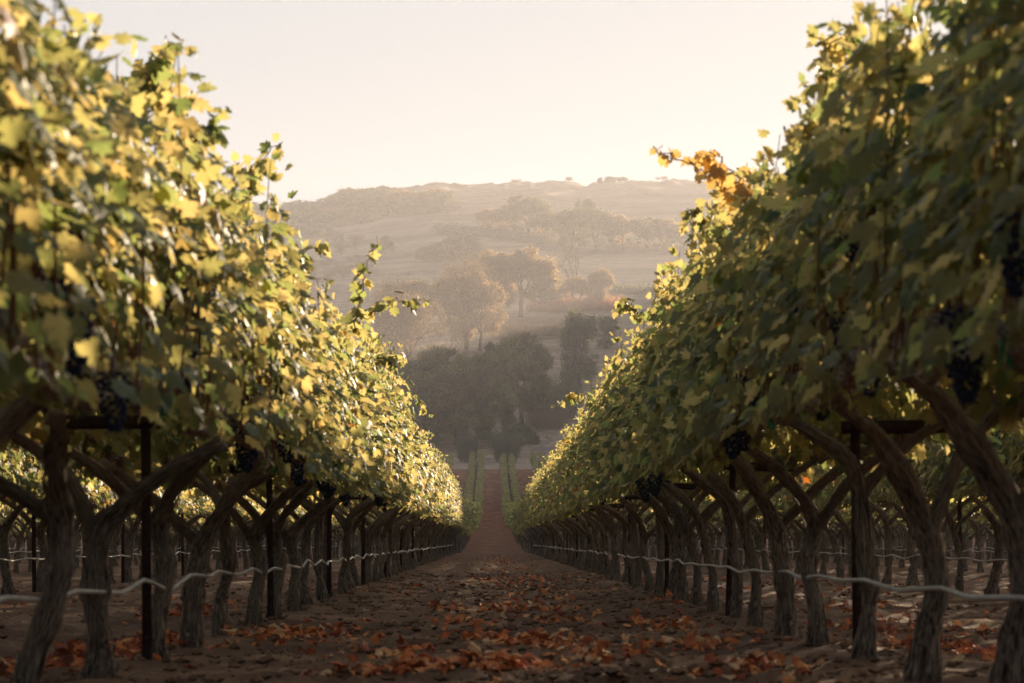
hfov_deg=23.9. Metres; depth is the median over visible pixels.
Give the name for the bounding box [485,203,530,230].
hill oak
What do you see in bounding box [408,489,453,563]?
grapevine
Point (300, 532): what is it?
grapevine
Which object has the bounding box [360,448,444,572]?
grapevine
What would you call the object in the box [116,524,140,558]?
grapevine
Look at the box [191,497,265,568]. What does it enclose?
grapevine
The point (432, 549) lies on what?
grapevine
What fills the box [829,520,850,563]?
grapevine
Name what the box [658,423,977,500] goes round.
trellis wire
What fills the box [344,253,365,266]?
hill bush
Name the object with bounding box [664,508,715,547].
grapevine
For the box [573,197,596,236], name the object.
plume tree
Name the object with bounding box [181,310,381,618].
grapevine
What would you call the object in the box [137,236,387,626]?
grapevine
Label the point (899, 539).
grapevine
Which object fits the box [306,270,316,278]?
hill bush
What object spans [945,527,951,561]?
grapevine
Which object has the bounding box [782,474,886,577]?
grapevine
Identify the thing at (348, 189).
hill oak
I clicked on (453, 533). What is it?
grapevine
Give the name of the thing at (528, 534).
grapevine
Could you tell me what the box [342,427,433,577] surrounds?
grapevine
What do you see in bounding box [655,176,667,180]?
ridge bush
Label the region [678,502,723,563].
grapevine
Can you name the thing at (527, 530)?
grapevine
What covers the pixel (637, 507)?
grapevine
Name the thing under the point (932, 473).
grapevine
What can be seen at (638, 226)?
hill oak
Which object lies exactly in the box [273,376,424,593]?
grapevine
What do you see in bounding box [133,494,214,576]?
grapevine
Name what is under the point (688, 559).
grapevine
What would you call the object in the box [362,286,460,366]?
twiggy tree
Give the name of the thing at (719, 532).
grapevine
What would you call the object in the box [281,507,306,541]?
grapevine
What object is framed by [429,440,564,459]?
dry bank
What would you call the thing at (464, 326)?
tall tree
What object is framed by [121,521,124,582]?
trellis post
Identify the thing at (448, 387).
oak tree
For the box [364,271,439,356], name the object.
twiggy tree
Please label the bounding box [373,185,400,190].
hill oak
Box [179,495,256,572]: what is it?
grapevine
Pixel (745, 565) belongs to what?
grapevine
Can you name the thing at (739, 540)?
grapevine
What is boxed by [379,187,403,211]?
hill oak
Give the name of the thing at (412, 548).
trellis post
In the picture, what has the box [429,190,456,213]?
hill oak
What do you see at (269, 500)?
trellis post
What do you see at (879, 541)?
grapevine
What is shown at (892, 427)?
trellis post
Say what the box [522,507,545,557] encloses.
grapevine
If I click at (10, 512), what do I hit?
grapevine
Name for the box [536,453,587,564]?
grapevine
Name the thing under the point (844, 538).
grapevine
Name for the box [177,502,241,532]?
grapevine
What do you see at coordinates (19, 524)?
grapevine
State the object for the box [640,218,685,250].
hill oak
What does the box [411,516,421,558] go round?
trellis post
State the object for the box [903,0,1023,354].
grapevine
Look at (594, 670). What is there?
soil clods
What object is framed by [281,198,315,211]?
hill oak
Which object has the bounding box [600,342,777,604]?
grapevine
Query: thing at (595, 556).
grapevine
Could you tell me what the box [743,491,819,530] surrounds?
grapevine
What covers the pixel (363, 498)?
trellis post
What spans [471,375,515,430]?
oak tree
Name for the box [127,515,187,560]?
grapevine
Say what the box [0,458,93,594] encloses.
grapevine
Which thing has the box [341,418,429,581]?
grapevine
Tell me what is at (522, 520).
grapevine
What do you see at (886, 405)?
grapevine
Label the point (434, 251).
hill bush
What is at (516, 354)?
oak tree
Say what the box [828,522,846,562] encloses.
grapevine
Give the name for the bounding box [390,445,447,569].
grapevine
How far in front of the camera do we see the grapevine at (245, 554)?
47.75 m
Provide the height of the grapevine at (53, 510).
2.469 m
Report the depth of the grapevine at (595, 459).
24.99 m
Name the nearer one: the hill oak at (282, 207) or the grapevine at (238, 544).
the grapevine at (238, 544)
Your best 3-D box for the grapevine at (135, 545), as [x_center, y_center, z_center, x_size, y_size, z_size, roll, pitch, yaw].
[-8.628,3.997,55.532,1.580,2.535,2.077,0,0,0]
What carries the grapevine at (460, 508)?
on the ground at (492, 535)
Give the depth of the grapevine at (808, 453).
15.64 m
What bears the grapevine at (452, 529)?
on the ground at (492, 535)
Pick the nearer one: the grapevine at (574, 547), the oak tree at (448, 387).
the grapevine at (574, 547)
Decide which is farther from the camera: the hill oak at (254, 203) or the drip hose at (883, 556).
the hill oak at (254, 203)
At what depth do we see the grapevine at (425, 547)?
59.24 m
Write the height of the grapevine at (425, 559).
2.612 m
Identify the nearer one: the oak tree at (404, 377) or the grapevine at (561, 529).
the grapevine at (561, 529)
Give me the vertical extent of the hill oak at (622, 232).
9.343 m
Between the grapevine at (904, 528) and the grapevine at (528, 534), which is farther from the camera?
the grapevine at (528, 534)
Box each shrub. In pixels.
[454,436,481,462]
[488,429,524,461]
[502,422,540,444]
[556,307,601,386]
[595,314,620,348]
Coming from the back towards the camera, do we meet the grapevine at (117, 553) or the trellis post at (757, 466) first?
the grapevine at (117, 553)
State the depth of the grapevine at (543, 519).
51.37 m
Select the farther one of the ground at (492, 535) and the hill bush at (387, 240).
the hill bush at (387, 240)
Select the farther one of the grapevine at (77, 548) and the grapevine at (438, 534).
the grapevine at (438, 534)
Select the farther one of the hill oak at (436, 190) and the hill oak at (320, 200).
the hill oak at (320, 200)
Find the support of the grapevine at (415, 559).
on the ground at (492, 535)
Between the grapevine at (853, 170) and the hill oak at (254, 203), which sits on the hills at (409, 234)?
the hill oak at (254, 203)
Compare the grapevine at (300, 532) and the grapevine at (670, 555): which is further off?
the grapevine at (670, 555)
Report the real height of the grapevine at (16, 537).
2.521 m
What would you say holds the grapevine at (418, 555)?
on the ground at (492, 535)
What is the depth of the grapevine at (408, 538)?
46.77 m
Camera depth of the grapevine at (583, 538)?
45.15 m
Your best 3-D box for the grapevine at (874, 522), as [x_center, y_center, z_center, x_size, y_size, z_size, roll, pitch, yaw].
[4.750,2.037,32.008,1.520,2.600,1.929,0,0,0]
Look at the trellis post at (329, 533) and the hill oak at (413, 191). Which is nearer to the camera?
the trellis post at (329, 533)
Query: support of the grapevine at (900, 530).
on the ground at (492, 535)
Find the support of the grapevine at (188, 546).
on the ground at (492, 535)
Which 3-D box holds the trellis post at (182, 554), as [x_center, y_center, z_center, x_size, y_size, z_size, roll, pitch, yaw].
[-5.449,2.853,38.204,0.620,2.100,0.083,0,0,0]
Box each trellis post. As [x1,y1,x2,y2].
[25,489,35,591]
[65,415,160,659]
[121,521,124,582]
[178,538,179,561]
[181,514,183,575]
[216,464,273,617]
[290,486,331,597]
[347,494,368,584]
[375,502,387,577]
[381,508,404,568]
[398,512,413,562]
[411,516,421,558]
[422,518,428,552]
[566,515,575,556]
[576,515,581,559]
[588,508,594,543]
[604,503,624,567]
[624,492,658,583]
[664,476,696,596]
[723,462,804,615]
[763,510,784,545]
[840,388,945,644]
[842,516,846,558]
[892,525,893,556]
[954,491,961,544]
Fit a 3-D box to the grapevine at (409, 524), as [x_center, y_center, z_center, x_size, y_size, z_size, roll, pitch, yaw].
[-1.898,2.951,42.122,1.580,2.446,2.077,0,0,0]
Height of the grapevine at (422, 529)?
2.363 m
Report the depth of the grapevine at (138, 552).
78.90 m
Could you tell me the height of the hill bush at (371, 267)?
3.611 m
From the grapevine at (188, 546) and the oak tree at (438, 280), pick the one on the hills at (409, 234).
the oak tree at (438, 280)
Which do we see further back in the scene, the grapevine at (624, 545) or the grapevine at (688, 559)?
the grapevine at (688, 559)
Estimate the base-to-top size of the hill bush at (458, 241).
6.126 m
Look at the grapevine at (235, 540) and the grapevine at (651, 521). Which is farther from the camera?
the grapevine at (651, 521)
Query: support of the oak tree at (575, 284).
on the hills at (409, 234)
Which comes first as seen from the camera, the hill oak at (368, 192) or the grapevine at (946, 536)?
the grapevine at (946, 536)
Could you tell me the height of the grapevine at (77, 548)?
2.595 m
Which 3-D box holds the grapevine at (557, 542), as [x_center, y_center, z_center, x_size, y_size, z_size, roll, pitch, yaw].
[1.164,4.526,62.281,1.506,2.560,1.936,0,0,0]
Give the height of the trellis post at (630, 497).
2.100 m
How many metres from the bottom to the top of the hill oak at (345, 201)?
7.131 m
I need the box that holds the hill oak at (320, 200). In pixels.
[310,198,329,208]
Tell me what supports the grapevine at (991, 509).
on the ground at (492, 535)
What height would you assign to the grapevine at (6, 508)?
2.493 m
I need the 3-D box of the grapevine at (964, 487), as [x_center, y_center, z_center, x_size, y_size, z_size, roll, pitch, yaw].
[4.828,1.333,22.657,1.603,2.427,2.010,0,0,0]
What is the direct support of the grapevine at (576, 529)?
on the ground at (492, 535)
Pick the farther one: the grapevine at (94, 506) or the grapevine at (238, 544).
the grapevine at (238, 544)
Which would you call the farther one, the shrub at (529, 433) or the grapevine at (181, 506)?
the shrub at (529, 433)
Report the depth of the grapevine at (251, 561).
49.32 m
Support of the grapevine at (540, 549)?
on the ground at (492, 535)
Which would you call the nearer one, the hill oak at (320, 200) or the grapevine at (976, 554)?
the grapevine at (976, 554)
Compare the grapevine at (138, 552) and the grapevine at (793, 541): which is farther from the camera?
the grapevine at (138, 552)
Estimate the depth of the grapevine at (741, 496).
42.62 m
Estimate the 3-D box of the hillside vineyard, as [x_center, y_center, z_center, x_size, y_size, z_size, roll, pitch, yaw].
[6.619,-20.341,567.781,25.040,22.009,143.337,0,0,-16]
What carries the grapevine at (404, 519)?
on the ground at (492, 535)
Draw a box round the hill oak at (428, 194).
[423,191,454,209]
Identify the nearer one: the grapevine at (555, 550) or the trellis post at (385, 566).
the trellis post at (385, 566)
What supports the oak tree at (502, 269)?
on the hills at (409, 234)
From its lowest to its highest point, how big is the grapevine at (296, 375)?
2.553 m
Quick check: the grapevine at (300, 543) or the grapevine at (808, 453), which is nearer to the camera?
the grapevine at (808, 453)
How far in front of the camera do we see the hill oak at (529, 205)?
615.29 m
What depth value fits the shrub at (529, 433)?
296.99 m
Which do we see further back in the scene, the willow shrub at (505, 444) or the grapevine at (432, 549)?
the willow shrub at (505, 444)
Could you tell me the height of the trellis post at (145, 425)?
2.100 m
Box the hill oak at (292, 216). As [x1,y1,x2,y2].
[280,212,316,231]
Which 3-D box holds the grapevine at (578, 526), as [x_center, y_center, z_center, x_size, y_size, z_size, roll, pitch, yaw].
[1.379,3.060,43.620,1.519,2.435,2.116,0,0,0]
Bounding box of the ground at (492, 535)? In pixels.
[0,441,1009,682]
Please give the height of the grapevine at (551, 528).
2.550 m
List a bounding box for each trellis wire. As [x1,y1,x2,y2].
[590,337,1006,501]
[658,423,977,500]
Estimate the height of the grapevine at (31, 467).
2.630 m
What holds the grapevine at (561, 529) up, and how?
on the ground at (492, 535)
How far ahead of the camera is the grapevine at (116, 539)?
30.78 m
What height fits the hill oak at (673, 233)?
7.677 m
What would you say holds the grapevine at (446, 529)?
on the ground at (492, 535)
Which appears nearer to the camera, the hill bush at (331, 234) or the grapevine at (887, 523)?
the grapevine at (887, 523)
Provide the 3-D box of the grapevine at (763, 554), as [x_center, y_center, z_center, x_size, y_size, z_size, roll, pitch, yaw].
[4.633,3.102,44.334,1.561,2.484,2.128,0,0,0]
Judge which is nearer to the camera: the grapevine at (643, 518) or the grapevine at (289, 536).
the grapevine at (289, 536)
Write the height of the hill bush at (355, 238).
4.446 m
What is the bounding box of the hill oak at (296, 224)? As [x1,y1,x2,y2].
[269,221,313,237]
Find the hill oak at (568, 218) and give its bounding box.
[529,205,604,248]
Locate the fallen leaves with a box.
[0,555,1009,682]
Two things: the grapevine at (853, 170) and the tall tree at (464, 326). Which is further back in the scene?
the tall tree at (464, 326)
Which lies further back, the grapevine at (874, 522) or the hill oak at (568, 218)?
the hill oak at (568, 218)
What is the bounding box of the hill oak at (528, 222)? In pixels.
[525,211,556,236]
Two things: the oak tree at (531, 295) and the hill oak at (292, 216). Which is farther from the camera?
the hill oak at (292, 216)
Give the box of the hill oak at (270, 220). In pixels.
[265,218,283,223]
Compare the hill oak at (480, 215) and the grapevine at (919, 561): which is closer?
the grapevine at (919, 561)
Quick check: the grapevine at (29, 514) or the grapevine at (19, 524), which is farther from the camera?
the grapevine at (19, 524)
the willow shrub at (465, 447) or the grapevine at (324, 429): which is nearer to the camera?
the grapevine at (324, 429)
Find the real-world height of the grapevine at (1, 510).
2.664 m
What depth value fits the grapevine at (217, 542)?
72.70 m
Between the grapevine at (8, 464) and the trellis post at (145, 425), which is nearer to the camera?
the trellis post at (145, 425)
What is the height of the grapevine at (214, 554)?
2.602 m
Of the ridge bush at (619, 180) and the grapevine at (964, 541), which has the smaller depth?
the grapevine at (964, 541)
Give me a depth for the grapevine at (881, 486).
27.32 m
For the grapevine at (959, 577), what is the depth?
25.71 m
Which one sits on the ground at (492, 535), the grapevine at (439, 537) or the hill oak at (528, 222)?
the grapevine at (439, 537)
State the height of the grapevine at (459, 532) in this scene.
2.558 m
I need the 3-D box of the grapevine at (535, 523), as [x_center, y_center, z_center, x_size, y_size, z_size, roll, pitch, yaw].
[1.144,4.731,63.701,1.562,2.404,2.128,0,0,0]
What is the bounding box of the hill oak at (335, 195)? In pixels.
[325,190,351,202]
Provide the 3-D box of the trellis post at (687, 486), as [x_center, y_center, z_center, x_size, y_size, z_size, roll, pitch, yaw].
[1.768,1.663,23.753,0.620,2.100,0.083,1,0,1]
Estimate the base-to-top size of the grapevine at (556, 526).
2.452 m
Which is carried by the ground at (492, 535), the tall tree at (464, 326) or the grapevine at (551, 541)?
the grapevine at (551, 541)
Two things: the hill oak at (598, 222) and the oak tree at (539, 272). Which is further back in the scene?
the hill oak at (598, 222)
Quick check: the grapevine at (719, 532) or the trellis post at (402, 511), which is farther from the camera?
the grapevine at (719, 532)
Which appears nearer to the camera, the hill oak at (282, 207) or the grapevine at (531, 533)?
the grapevine at (531, 533)
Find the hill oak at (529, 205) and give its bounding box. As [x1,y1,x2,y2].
[495,192,554,232]
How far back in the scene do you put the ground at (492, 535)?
18.31 m
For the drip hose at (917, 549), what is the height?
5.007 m
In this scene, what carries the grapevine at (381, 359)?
on the ground at (492, 535)
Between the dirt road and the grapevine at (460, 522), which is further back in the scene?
the dirt road
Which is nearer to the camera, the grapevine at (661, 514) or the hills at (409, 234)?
the grapevine at (661, 514)
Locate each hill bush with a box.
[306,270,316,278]
[312,276,332,282]
[313,259,326,266]
[314,230,337,242]
[318,252,339,264]
[332,242,351,254]
[333,264,352,278]
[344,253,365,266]
[346,233,365,248]
[353,272,372,278]
[356,261,378,274]
[376,235,393,247]
[377,243,396,256]
[414,242,459,261]
[438,233,483,256]
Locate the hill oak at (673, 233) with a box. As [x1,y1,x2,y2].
[659,224,698,252]
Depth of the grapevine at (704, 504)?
50.43 m
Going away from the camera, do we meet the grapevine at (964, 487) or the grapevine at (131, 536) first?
the grapevine at (964, 487)
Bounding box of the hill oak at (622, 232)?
[597,214,633,249]
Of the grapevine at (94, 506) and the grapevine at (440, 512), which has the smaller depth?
the grapevine at (94, 506)
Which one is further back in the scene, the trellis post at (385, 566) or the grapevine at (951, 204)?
the trellis post at (385, 566)
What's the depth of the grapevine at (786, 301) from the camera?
9.45 m
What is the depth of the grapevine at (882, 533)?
50.44 m
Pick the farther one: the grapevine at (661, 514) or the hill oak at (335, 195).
the hill oak at (335, 195)
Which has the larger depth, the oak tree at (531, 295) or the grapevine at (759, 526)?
the oak tree at (531, 295)
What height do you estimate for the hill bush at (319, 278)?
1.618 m
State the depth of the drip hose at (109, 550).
48.04 m
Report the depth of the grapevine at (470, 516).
97.92 m
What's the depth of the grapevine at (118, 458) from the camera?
12.77 m
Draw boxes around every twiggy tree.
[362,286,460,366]
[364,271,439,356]
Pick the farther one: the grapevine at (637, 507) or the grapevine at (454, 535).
the grapevine at (454, 535)
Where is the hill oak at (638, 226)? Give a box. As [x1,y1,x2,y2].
[624,216,666,250]
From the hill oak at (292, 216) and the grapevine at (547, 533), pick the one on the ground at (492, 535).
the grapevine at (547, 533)
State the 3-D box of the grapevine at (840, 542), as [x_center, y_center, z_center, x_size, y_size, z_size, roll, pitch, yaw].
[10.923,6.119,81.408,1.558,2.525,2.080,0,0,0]
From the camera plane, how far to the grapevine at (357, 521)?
28.27 m
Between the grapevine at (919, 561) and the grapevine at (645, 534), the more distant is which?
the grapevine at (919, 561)
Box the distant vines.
[8,450,1006,558]
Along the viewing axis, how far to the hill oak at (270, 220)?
668.43 m
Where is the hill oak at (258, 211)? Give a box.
[253,206,271,219]
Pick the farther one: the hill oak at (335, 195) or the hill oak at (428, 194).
the hill oak at (335, 195)
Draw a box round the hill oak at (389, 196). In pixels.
[379,190,417,213]
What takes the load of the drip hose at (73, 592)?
attached to the trellis post at (145, 425)
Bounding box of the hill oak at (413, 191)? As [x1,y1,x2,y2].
[374,189,419,200]
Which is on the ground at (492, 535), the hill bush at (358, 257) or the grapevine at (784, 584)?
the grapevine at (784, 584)
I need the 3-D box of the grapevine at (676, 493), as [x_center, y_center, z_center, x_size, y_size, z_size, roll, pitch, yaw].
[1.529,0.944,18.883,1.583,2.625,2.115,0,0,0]
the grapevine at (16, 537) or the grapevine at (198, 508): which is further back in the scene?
the grapevine at (16, 537)
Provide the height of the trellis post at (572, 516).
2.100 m
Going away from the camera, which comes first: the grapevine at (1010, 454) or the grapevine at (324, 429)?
the grapevine at (324, 429)
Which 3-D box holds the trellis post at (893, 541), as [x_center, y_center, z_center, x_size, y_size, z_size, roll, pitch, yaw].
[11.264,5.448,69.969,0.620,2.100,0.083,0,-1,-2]
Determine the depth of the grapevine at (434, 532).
60.76 m
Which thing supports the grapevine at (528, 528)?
on the ground at (492, 535)
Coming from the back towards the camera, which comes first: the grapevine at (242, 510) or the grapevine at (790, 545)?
the grapevine at (790, 545)
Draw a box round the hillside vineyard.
[430,222,657,294]
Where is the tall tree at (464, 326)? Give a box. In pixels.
[427,249,516,354]
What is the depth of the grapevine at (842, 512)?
53.27 m
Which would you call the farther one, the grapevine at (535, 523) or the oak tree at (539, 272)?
the oak tree at (539, 272)
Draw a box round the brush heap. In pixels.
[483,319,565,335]
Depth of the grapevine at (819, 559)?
61.32 m
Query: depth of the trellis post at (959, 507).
25.91 m
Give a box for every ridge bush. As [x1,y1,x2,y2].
[604,176,615,182]
[614,177,628,182]
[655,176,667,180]
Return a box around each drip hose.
[0,545,355,561]
[0,545,452,602]
[9,545,264,552]
[534,545,1023,600]
[620,544,1007,561]
[716,545,1005,552]
[788,545,1004,548]
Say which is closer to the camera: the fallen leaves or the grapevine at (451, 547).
the fallen leaves
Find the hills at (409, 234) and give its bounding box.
[251,177,763,440]
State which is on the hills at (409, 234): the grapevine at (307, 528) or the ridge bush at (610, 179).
the ridge bush at (610, 179)
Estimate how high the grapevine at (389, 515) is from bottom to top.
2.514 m
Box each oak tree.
[393,358,444,433]
[402,278,450,325]
[404,342,521,445]
[425,275,459,321]
[451,271,509,350]
[468,249,524,309]
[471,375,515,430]
[478,331,560,424]
[499,246,568,316]
[518,281,571,310]
[552,275,594,303]
[579,266,615,304]
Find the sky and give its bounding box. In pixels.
[0,0,1014,205]
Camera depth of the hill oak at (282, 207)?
705.52 m
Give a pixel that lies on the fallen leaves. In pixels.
(63, 655)
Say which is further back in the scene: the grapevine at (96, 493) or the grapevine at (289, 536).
the grapevine at (96, 493)
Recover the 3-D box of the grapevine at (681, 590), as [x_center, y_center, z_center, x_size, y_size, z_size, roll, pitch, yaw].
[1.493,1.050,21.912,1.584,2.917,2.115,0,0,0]
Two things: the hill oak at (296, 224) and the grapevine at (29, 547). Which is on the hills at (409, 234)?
the hill oak at (296, 224)
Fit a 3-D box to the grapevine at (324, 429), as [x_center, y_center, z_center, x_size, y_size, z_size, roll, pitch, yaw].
[-1.717,0.644,14.413,1.539,2.456,2.299,0,0,0]
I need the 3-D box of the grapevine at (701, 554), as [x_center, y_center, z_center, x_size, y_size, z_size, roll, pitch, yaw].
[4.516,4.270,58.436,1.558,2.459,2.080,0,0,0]
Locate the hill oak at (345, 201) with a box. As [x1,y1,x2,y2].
[323,195,364,213]
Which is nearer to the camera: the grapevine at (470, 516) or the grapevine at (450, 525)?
the grapevine at (450, 525)
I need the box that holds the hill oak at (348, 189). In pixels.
[336,187,358,196]
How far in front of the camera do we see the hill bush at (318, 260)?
573.37 m
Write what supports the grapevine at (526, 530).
on the ground at (492, 535)
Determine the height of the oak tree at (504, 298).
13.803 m
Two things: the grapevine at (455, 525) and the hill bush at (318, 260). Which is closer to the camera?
the grapevine at (455, 525)
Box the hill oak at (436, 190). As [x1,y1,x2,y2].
[424,188,443,192]
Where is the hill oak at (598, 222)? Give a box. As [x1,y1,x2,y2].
[561,205,623,250]
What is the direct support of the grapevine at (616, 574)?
on the ground at (492, 535)
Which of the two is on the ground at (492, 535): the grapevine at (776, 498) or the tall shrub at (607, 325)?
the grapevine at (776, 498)
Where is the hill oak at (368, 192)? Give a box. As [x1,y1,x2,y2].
[354,187,380,206]
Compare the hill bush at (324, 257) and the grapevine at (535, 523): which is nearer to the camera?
the grapevine at (535, 523)
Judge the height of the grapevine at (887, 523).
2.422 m
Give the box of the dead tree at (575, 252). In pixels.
[550,241,587,295]
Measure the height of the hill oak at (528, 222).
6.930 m
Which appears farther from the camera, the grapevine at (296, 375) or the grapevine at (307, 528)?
the grapevine at (307, 528)
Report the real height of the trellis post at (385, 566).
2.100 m
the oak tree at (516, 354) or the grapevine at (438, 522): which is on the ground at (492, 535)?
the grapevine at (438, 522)
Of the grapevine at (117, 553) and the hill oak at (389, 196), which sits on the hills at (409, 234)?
the hill oak at (389, 196)
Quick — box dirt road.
[445,459,550,468]
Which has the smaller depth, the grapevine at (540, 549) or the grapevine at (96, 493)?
the grapevine at (96, 493)
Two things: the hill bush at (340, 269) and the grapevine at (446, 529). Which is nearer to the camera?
the grapevine at (446, 529)
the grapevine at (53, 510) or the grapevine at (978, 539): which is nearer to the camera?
the grapevine at (53, 510)
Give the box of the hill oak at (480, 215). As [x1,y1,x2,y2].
[473,208,504,228]
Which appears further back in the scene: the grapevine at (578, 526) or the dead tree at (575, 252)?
the dead tree at (575, 252)
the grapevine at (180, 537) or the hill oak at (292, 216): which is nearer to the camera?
the grapevine at (180, 537)
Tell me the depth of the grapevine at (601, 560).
37.35 m
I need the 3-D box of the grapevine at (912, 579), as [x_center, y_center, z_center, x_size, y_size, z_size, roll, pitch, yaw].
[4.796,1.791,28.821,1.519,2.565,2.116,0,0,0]
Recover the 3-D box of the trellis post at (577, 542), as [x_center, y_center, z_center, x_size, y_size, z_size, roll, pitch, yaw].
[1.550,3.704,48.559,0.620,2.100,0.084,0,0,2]
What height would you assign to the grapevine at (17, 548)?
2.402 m
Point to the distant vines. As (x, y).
(508, 510)
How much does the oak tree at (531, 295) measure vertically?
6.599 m
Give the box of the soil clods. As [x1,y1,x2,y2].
[0,570,998,682]
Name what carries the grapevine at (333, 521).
on the ground at (492, 535)
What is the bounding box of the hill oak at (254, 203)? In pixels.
[252,201,271,217]
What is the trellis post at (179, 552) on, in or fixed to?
on the ground at (492, 535)
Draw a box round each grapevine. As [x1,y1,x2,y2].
[0,0,121,400]
[0,1,206,446]
[0,32,294,678]
[0,38,264,682]
[0,446,31,486]
[0,448,46,500]
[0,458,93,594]
[0,460,115,592]
[0,479,118,530]
[0,500,10,515]
[0,502,24,514]
[0,506,40,571]
[0,514,36,572]
[1,520,39,563]
[2,508,25,524]
[6,150,344,658]
[17,521,29,545]
[19,510,95,549]
[40,485,155,587]
[67,132,340,647]
[76,510,98,567]
[94,488,201,579]
[97,487,188,581]
[100,486,163,583]
[109,517,135,565]
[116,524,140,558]
[125,240,352,635]
[125,520,140,563]
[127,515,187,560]
[127,525,140,557]
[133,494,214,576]
[134,488,210,578]
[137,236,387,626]
[169,518,204,561]
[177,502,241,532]
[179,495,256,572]
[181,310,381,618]
[184,494,221,574]
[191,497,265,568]
[196,496,262,570]
[198,525,233,555]
[201,291,430,610]
[201,500,265,568]
[212,532,217,559]
[231,497,281,568]
[237,534,242,557]
[243,338,405,604]
[248,502,288,566]
[263,332,408,596]
[264,507,298,555]
[273,311,414,600]
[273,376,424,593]
[273,505,305,561]
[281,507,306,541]
[285,525,302,544]
[286,522,314,553]
[289,372,426,589]
[289,520,338,553]
[290,515,336,560]
[314,453,421,586]
[315,392,432,584]
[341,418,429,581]
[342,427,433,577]
[343,429,438,576]
[344,428,435,574]
[347,416,432,581]
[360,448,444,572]
[366,446,446,570]
[371,446,446,571]
[372,431,441,575]
[376,465,449,568]
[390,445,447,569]
[396,460,450,567]
[399,458,453,566]
[405,499,454,564]
[406,451,453,564]
[406,479,459,561]
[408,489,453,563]
[410,463,455,563]
[411,463,453,565]
[415,474,460,561]
[417,464,457,561]
[422,480,461,560]
[429,477,459,560]
[431,494,461,559]
[434,507,465,557]
[436,478,460,559]
[436,481,463,554]
[438,473,462,558]
[440,485,463,558]
[441,505,466,555]
[442,513,465,556]
[445,497,468,555]
[448,499,469,554]
[450,494,469,553]
[450,502,469,554]
[451,500,472,553]
[453,503,471,550]
[514,505,532,553]
[514,505,536,553]
[516,496,543,553]
[517,496,545,552]
[517,501,544,554]
[518,496,545,554]
[519,491,541,555]
[519,492,546,555]
[520,494,546,556]
[520,497,545,553]
[522,485,563,558]
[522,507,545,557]
[524,474,549,558]
[525,477,562,558]
[526,480,552,559]
[527,477,562,559]
[527,485,556,560]
[528,473,558,560]
[531,468,572,561]
[531,469,579,561]
[531,472,579,563]
[532,468,565,560]
[535,462,584,564]
[536,452,585,565]
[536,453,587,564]
[538,460,592,566]
[541,441,582,568]
[541,450,596,567]
[542,452,615,569]
[547,446,614,570]
[548,424,621,572]
[549,443,627,571]
[551,389,711,590]
[552,428,623,573]
[552,431,624,574]
[557,424,661,578]
[558,426,652,576]
[559,407,661,580]
[566,402,660,582]
[570,397,682,585]
[574,376,684,587]
[584,354,714,593]
[587,297,739,600]
[593,375,746,596]
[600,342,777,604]
[602,305,819,611]
[625,264,832,618]
[629,244,837,627]
[641,513,664,554]
[644,510,671,559]
[647,511,655,524]
[649,145,951,644]
[650,197,930,635]
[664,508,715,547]
[672,504,721,562]
[672,522,716,561]
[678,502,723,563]
[687,509,724,564]
[689,520,722,554]
[691,149,1023,659]
[692,506,756,565]
[698,500,762,531]
[700,500,761,566]
[710,500,762,567]
[714,12,1023,682]
[714,507,762,559]
[735,491,788,570]
[736,523,755,547]
[737,491,799,570]
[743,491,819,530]
[766,0,1023,682]
[769,490,850,533]
[773,482,850,574]
[776,508,822,573]
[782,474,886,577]
[787,522,804,559]
[788,530,796,559]
[795,517,835,561]
[797,515,844,562]
[798,464,902,577]
[812,465,902,561]
[821,0,1023,403]
[821,467,931,583]
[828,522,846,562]
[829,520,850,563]
[831,509,900,522]
[831,524,845,552]
[833,527,841,548]
[843,508,901,565]
[847,469,967,585]
[870,475,988,533]
[872,512,907,567]
[873,516,903,565]
[875,507,921,567]
[875,522,901,559]
[881,520,908,559]
[883,440,1020,591]
[887,508,971,519]
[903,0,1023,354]
[914,438,1022,594]
[931,504,990,570]
[935,432,1022,501]
[943,506,981,570]
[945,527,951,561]
[948,500,996,572]
[949,499,1002,572]
[956,516,994,562]
[957,520,989,562]
[966,497,995,514]
[968,422,1023,496]
[968,514,1005,564]
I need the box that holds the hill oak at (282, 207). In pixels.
[279,205,290,212]
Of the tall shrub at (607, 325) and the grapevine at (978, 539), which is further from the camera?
the tall shrub at (607, 325)
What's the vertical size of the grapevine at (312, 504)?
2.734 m
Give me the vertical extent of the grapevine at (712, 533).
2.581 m
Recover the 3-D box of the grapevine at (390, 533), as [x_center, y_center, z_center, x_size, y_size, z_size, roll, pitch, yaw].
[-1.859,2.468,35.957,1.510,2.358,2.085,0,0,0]
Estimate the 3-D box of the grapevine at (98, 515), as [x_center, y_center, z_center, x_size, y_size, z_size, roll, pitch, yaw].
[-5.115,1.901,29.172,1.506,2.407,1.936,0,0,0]

